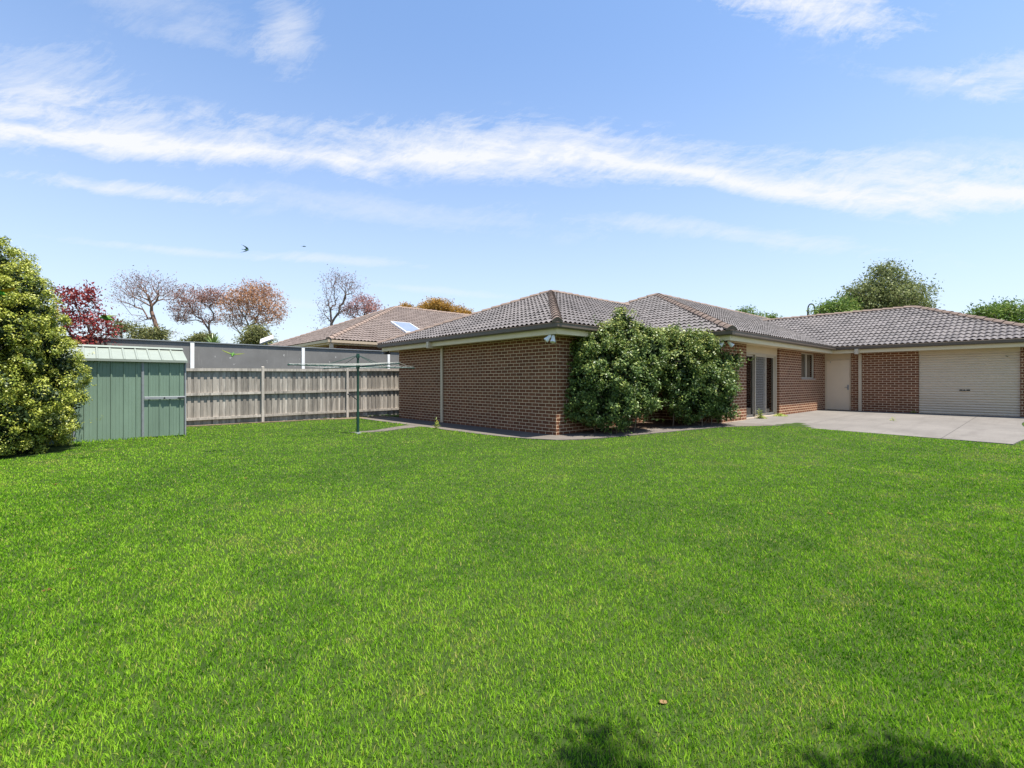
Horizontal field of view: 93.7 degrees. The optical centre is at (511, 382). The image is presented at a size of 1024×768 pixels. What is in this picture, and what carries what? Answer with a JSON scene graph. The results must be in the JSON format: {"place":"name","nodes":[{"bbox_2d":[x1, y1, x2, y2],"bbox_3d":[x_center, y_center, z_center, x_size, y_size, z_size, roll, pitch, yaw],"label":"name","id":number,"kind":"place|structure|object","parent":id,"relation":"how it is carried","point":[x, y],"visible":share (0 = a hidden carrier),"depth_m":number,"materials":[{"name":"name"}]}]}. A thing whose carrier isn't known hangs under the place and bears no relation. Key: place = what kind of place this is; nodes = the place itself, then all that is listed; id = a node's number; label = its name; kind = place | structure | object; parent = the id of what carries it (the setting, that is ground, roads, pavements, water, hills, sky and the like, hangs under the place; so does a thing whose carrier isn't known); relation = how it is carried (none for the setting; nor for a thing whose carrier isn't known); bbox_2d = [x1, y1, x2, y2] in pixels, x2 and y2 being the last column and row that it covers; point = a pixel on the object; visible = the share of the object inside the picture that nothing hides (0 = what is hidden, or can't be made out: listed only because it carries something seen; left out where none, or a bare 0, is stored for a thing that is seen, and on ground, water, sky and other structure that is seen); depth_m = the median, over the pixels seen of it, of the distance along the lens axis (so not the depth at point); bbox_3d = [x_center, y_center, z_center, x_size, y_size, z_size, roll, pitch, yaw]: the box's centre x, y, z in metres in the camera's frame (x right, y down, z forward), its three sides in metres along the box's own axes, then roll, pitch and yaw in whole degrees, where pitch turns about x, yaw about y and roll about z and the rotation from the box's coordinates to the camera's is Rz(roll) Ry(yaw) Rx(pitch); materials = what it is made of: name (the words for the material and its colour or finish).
{"place":"outdoors","nodes":[
{"label":"outdoors","id":0,"kind":"place"},
{"bbox_2d":[0,288,14,295],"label":"bird","id":1,"kind":"object","parent":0,"point":[5,290],"visible":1,"depth_m":6.06},
{"bbox_2d":[99,315,116,320],"bbox_3d":[-6.675,-1.075,7.999,0.277,0.111,0.279,0,0,39],"label":"bird","id":2,"kind":"object","parent":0,"point":[106,317],"visible":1,"depth_m":7.98},
{"bbox_2d":[222,350,244,356],"bbox_3d":[-5.175,-0.531,8.894,0.393,0.074,0.256,8,16,-27],"label":"bird","id":3,"kind":"object","parent":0,"point":[232,354],"visible":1,"depth_m":8.84},
{"bbox_2d":[186,416,391,426],"bbox_3d":[-7.141,1.315,15.945,6.650,0.050,0.782,0,0,-42],"label":"soil strip","id":4,"kind":"object","parent":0,"point":[291,420],"visible":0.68,"depth_m":16.12,"materials":[{"name":"brown soil"}]},
{"bbox_2d":[351,425,420,432],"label":"stepping path","id":5,"kind":"structure","parent":0,"point":[396,428],"depth_m":13.42,"materials":[{"name":"concrete"}]},
{"bbox_2d":[0,409,1023,767],"bbox_3d":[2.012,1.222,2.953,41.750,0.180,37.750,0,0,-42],"label":"lawn","id":6,"kind":"structure","parent":0,"point":[576,651],"depth_m":2.87,"materials":[{"name":"green plant"}]},
{"bbox_2d":[0,235,103,455],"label":"variegated shrub","id":7,"kind":"object","parent":6,"relation":"on","point":[38,401],"visible":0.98,"depth_m":8.79,"materials":[{"name":"green plant"}]},
{"bbox_2d":[49,280,125,345],"bbox_3d":[-12.169,-0.821,13.724,2.332,4.284,1.493,0,0,0],"label":"red tree","id":8,"kind":"object","parent":6,"relation":"on","point":[91,320],"visible":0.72,"depth_m":13.63,"materials":[{"name":"brown plant"}]},
{"bbox_2d":[48,344,187,443],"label":"garden shed","id":9,"kind":"structure","parent":6,"relation":"on","point":[136,391],"depth_m":11.09,"materials":[{"name":"green metal"}]},
{"bbox_2d":[142,362,184,436],"bbox_3d":[-8.287,0.396,11.418,0.836,1.820,0.073,0,0,-42],"label":"shed door","id":10,"kind":"structure","parent":9,"relation":"in","point":[163,397],"depth_m":11.42,"materials":[{"name":"green metal"}]},
{"bbox_2d":[260,335,273,344],"bbox_3d":[-9.200,-0.247,18.000,0.529,3.106,0.288,0,0,-8],"label":"tilted panel","id":11,"kind":"object","parent":6,"relation":"on","point":[266,339],"visible":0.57,"depth_m":17.95,"materials":[{"name":"metal"}]},
{"bbox_2d":[287,354,414,433],"bbox_3d":[-3.930,0.316,12.230,2.526,2.080,2.526,0,0,-4],"label":"rotary clothesline","id":12,"kind":"object","parent":6,"relation":"on","point":[357,364],"visible":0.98,"depth_m":12.19,"materials":[{"name":"green paint"}]},
{"bbox_2d":[568,419,710,433],"bbox_3d":[3.634,1.236,12.736,4.580,0.194,1.880,0,0,-42],"label":"garden bed","id":13,"kind":"object","parent":6,"relation":"on","point":[659,423],"visible":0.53,"depth_m":13.15,"materials":[{"name":"soil"}]},
{"bbox_2d":[562,306,671,433],"bbox_3d":[2.571,-0.335,12.090,3.044,3.223,2.263,0,0,0],"label":"camellia shrub","id":14,"kind":"object","parent":13,"relation":"on","point":[605,390],"visible":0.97,"depth_m":11.73,"materials":[{"name":"green plant"}]},
{"bbox_2d":[645,319,753,426],"bbox_3d":[4.974,-0.234,12.990,3.182,3.022,1.971,0,0,0],"label":"camellia shrub","id":15,"kind":"object","parent":13,"relation":"on","point":[693,377],"visible":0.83,"depth_m":12.65,"materials":[{"name":"green plant"}]},
{"bbox_2d":[0,0,1023,343],"label":"sky","id":16,"kind":"structure","parent":0,"point":[477,154],"materials":[{"name":"blue"}]},
{"bbox_2d":[362,417,783,439],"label":"path","id":17,"kind":"structure","parent":0,"point":[484,430],"depth_m":12.52,"materials":[{"name":"concrete"}]},
{"bbox_2d":[734,409,1023,444],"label":"patio","id":18,"kind":"structure","parent":0,"point":[1006,430],"depth_m":13.47,"materials":[{"name":"concrete"}]},
{"label":"ground","id":19,"kind":"structure","parent":0,"visible":0},
{"bbox_2d":[105,318,136,337],"bbox_3d":[-29.424,-1.746,36.039,2.412,6.140,1.721,0,0,0],"label":"tree","id":20,"kind":"object","parent":19,"relation":"on","point":[121,327],"visible":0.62,"depth_m":35.81,"materials":[{"name":"green plant"}]},
{"bbox_2d":[104,265,188,336],"bbox_3d":[-30.763,-4.097,40.050,6.424,10.910,5.737,0,0,-34],"label":"gum tree","id":21,"kind":"object","parent":19,"relation":"on","point":[151,305],"visible":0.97,"depth_m":39.86,"materials":[{"name":"red plant"}]},
{"bbox_2d":[120,321,177,340],"bbox_3d":[-27.284,-1.631,36.029,3.693,5.927,3.330,0,0,0],"label":"tree","id":22,"kind":"object","parent":19,"relation":"on","point":[153,333],"visible":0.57,"depth_m":35.65,"materials":[{"name":"green plant"}]},
{"bbox_2d":[179,330,217,341],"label":"tree","id":23,"kind":"object","parent":19,"relation":"on","point":[195,337],"visible":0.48,"depth_m":37.61,"materials":[{"name":"green plant"}]},
{"bbox_2d":[163,282,236,337],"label":"gum tree","id":24,"kind":"object","parent":19,"relation":"on","point":[203,297],"visible":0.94,"depth_m":41.73,"materials":[{"name":"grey plant"}]},
{"bbox_2d":[203,332,222,342],"bbox_3d":[-11.003,-0.290,17.579,1.049,3.193,1.084,0,0,0],"label":"yucca","id":25,"kind":"object","parent":19,"relation":"on","point":[214,339],"visible":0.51,"depth_m":17.53,"materials":[{"name":"green plant"}]},
{"bbox_2d":[41,334,398,368],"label":"panel wall","id":26,"kind":"structure","parent":19,"relation":"on","point":[205,355],"depth_m":17.21,"materials":[{"name":"metal"}]},
{"bbox_2d":[211,278,294,334],"bbox_3d":[-21.761,-3.712,39.900,6.455,10.094,5.270,0,0,0],"label":"gum tree","id":27,"kind":"object","parent":19,"relation":"on","point":[248,293],"visible":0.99,"depth_m":39.60,"materials":[{"name":"brown plant"}]},
{"bbox_2d":[231,319,277,344],"bbox_3d":[-19.152,-1.720,35.921,3.242,6.099,3.066,0,0,41],"label":"tree","id":28,"kind":"object","parent":19,"relation":"on","point":[255,334],"visible":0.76,"depth_m":35.58,"materials":[{"name":"green plant"}]},
{"bbox_2d":[186,366,398,425],"bbox_3d":[-8.141,0.378,15.661,17.060,2.056,0.099,0,0,-42],"label":"paling fence","id":29,"kind":"object","parent":19,"relation":"on","point":[226,395],"visible":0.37,"depth_m":16.12,"materials":[{"name":"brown wood"}]},
{"bbox_2d":[307,264,365,331],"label":"gum tree","id":30,"kind":"object","parent":19,"relation":"on","point":[338,309],"visible":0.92,"depth_m":44.91,"materials":[{"name":"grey plant"}]},
{"bbox_2d":[338,292,388,318],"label":"gum tree","id":31,"kind":"object","parent":19,"relation":"on","point":[374,308],"visible":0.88,"depth_m":45.72,"materials":[{"name":"red plant"}]},
{"bbox_2d":[270,306,467,350],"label":"neighbour house","id":32,"kind":"structure","parent":19,"relation":"on","point":[368,331],"depth_m":24.79,"materials":[{"name":"brown tile"}]},
{"bbox_2d":[398,301,415,307],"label":"gum tree","id":33,"kind":"object","parent":19,"relation":"on","point":[405,304],"visible":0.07,"depth_m":55.62,"materials":[{"name":"orange plant"}]},
{"bbox_2d":[416,296,473,313],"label":"gum tree","id":34,"kind":"object","parent":19,"relation":"on","point":[435,304],"visible":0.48,"depth_m":54.04,"materials":[{"name":"orange plant"}]},
{"bbox_2d":[377,290,1023,434],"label":"brick house","id":35,"kind":"structure","parent":19,"relation":"on","point":[505,366],"depth_m":16.09,"materials":[{"name":"brown brick"}]},
{"bbox_2d":[746,345,776,419],"bbox_3d":[8.002,0.000,15.474,2.660,2.283,0.140,0,0,-42],"label":"sliding door","id":36,"kind":"structure","parent":35,"relation":"in","point":[761,372],"depth_m":15.52,"materials":[{"name":"metal"}]},
{"bbox_2d":[801,353,815,379],"bbox_3d":[11.247,-0.596,18.280,1.560,0.995,0.140,0,0,-42],"label":"window","id":37,"kind":"structure","parent":35,"relation":"in","point":[806,359],"depth_m":18.26,"materials":[{"name":"metal"}]},
{"bbox_2d":[825,353,850,409],"bbox_3d":[13.027,0.003,19.173,0.116,2.287,0.900,0,0,-42],"label":"side door","id":38,"kind":"structure","parent":35,"relation":"in","point":[837,368],"depth_m":19.17,"materials":[{"name":"beige paint"}]},
{"bbox_2d":[919,347,1019,416],"bbox_3d":[15.536,0.000,16.390,0.071,2.282,2.520,0,0,-42],"label":"roller door","id":39,"kind":"structure","parent":35,"relation":"in","point":[977,381],"depth_m":16.32,"materials":[{"name":"paint"}]},
{"bbox_2d":[730,305,766,316],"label":"bushy tree","id":40,"kind":"object","parent":19,"relation":"on","point":[752,312],"visible":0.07,"depth_m":39.74,"materials":[{"name":"green plant"}]},
{"bbox_2d":[765,311,782,317],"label":"bushy tree","id":41,"kind":"object","parent":19,"relation":"on","point":[772,316],"visible":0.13,"depth_m":39.75,"materials":[{"name":"green plant"}]},
{"bbox_2d":[806,292,864,314],"bbox_3d":[20.844,-2.267,31.088,3.946,7.197,3.086,0,0,0],"label":"bushy tree","id":42,"kind":"object","parent":19,"relation":"on","point":[833,305],"visible":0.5,"depth_m":30.64,"materials":[{"name":"green plant"}]},
{"bbox_2d":[836,257,944,310],"bbox_3d":[25.735,-3.609,32.921,6.364,9.907,6.104,0,0,23],"label":"broad tree","id":43,"kind":"object","parent":19,"relation":"on","point":[880,293],"visible":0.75,"depth_m":32.08,"materials":[{"name":"green plant"}]},
{"bbox_2d":[962,295,1023,322],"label":"bushy tree","id":44,"kind":"object","parent":19,"relation":"on","point":[1007,311],"visible":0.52,"depth_m":25.64,"materials":[{"name":"green plant"}]}
]}

